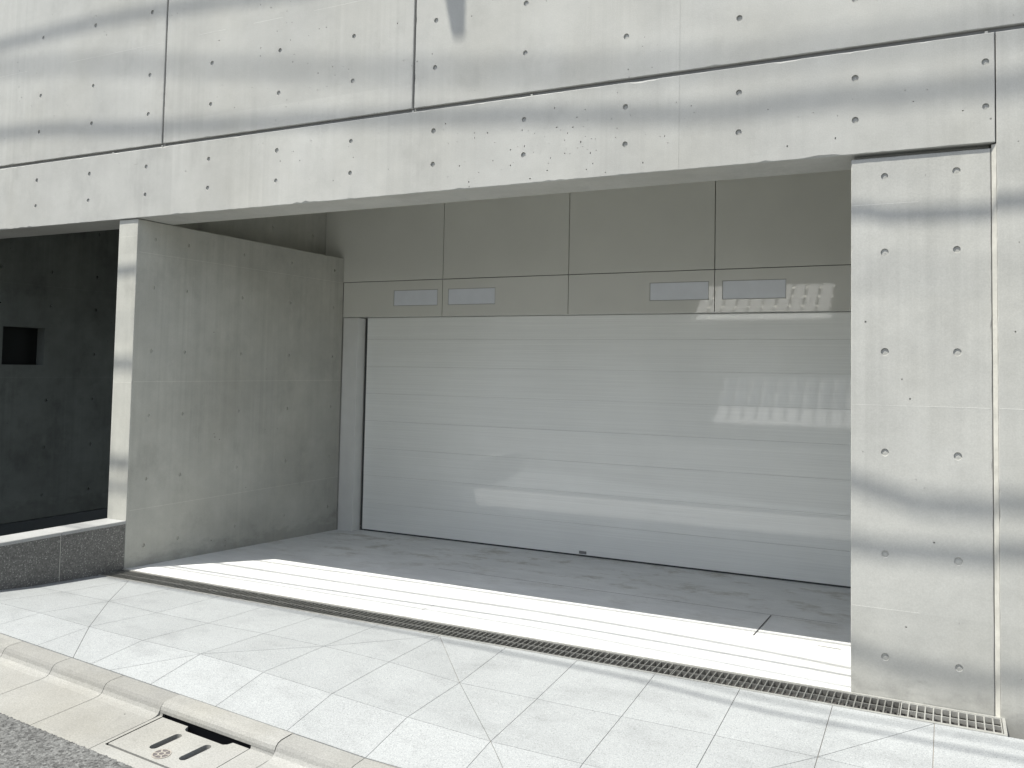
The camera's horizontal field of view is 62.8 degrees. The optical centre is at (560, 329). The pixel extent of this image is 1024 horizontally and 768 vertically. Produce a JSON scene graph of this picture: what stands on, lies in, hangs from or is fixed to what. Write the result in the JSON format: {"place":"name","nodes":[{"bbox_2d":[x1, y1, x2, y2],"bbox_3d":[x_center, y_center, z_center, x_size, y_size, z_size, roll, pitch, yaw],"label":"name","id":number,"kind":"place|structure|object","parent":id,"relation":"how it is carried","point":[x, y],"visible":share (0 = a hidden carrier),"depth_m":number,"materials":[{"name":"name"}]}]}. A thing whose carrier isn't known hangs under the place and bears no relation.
{"place":"outdoors","nodes":[
{"label":"outdoors","id":0,"kind":"place"},
{"bbox_2d":[0,713,132,767],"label":"road","id":1,"kind":"structure","parent":0,"point":[23,745],"depth_m":3.23,"materials":[{"name":"grey asphalt"}]},
{"bbox_2d":[0,633,22,656],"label":"kerb unit","id":2,"kind":"structure","parent":1,"relation":"on","point":[6,641],"depth_m":4.13,"materials":[{"name":"concrete"}]},
{"bbox_2d":[0,641,70,693],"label":"kerb unit","id":3,"kind":"structure","parent":1,"relation":"on","point":[23,663],"depth_m":3.96,"materials":[{"name":"concrete"}]},
{"bbox_2d":[0,658,122,724],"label":"kerb unit","id":4,"kind":"structure","parent":1,"relation":"on","point":[67,684],"depth_m":3.74,"materials":[{"name":"concrete"}]},
{"bbox_2d":[30,676,178,748],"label":"kerb unit","id":5,"kind":"structure","parent":1,"relation":"on","point":[118,706],"depth_m":3.57,"materials":[{"name":"concrete"}]},
{"bbox_2d":[90,695,291,767],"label":"gutter inlet","id":6,"kind":"object","parent":1,"relation":"in","point":[185,732],"visible":1,"depth_m":3.38,"materials":[{"name":"concrete"}]},
{"bbox_2d":[257,734,364,767],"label":"kerb unit","id":7,"kind":"structure","parent":1,"relation":"on","point":[294,751],"depth_m":3.27,"materials":[{"name":"concrete"}]},
{"bbox_2d":[353,758,394,767],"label":"kerb unit","id":8,"kind":"structure","parent":1,"relation":"on","point":[365,763],"depth_m":3.20,"materials":[{"name":"concrete"}]},
{"bbox_2d":[0,575,1023,767],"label":"sidewalk","id":9,"kind":"structure","parent":0,"point":[395,697],"depth_m":3.69,"materials":[{"name":"grey tile"}]},
{"bbox_2d":[0,518,125,589],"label":"wall","id":10,"kind":"structure","parent":9,"relation":"on","point":[63,553],"depth_m":5.37,"materials":[{"name":"stone"}]},
{"bbox_2d":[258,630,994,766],"bbox_3d":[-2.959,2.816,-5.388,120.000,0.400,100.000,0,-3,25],"label":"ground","id":11,"kind":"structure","parent":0,"point":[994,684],"depth_m":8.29,"materials":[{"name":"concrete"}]},
{"bbox_2d":[0,0,1023,739],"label":"concrete building","id":12,"kind":"structure","parent":11,"relation":"on","point":[728,286],"depth_m":6.05,"materials":[{"name":"concrete"}]},
{"bbox_2d":[127,525,850,691],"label":"garage floor","id":13,"kind":"structure","parent":12,"relation":"attached to","point":[396,574],"depth_m":5.42,"materials":[{"name":"grey concrete"}]},
{"bbox_2d":[408,568,837,648],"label":"floor joints","id":14,"kind":"object","parent":13,"relation":"on","point":[669,600],"visible":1,"depth_m":5.13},
{"bbox_2d":[99,569,1007,736],"bbox_3d":[-0.619,1.733,4.536,5.366,0.216,0.188,0,-3,25],"label":"drain channel","id":15,"kind":"object","parent":12,"relation":"in","point":[1004,727],"visible":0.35,"depth_m":3.97,"materials":[{"name":"metal"}]},
{"bbox_2d":[103,570,227,593],"bbox_3d":[-2.591,1.650,5.461,0.987,0.022,0.160,0,-3,25],"label":"drain grate","id":16,"kind":"object","parent":15,"relation":"on","point":[170,582],"visible":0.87,"depth_m":5.46,"materials":[{"name":"metal"}]},
{"bbox_2d":[211,588,353,615],"bbox_3d":[-1.693,1.646,5.042,0.987,0.022,0.160,0,-3,25],"label":"drain grate","id":17,"kind":"object","parent":15,"relation":"on","point":[287,602],"visible":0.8,"depth_m":5.04,"materials":[{"name":"metal"}]},
{"bbox_2d":[339,609,502,642],"bbox_3d":[-0.794,1.641,4.623,0.989,0.022,0.160,0,-3,25],"label":"drain grate","id":18,"kind":"object","parent":15,"relation":"on","point":[441,629],"visible":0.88,"depth_m":4.62,"materials":[{"name":"metal"}]},
{"bbox_2d":[490,635,678,674],"bbox_3d":[0.100,1.637,4.206,0.977,0.022,0.160,0,-3,25],"label":"drain grate","id":19,"kind":"object","parent":15,"relation":"on","point":[552,648],"visible":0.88,"depth_m":4.21,"materials":[{"name":"metal"}]},
{"bbox_2d":[671,665,899,714],"bbox_3d":[0.997,1.632,3.787,0.994,0.022,0.160,0,-3,25],"label":"drain grate","id":20,"kind":"object","parent":15,"relation":"on","point":[772,683],"visible":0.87,"depth_m":3.80,"materials":[{"name":"metal"}]},
{"bbox_2d":[899,702,1002,733],"bbox_3d":[1.625,1.628,3.494,0.385,0.022,0.160,0,-3,25],"label":"drain grate","id":21,"kind":"object","parent":15,"relation":"in","point":[949,713],"visible":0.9,"depth_m":3.52,"materials":[{"name":"metal"}]},
{"bbox_2d":[362,312,850,587],"bbox_3d":[0.373,0.879,6.806,4.852,2.008,0.036,0,-3,25],"label":"garage door","id":22,"kind":"structure","parent":12,"relation":"in","point":[720,466],"depth_m":6.73,"materials":[{"name":"metal"}]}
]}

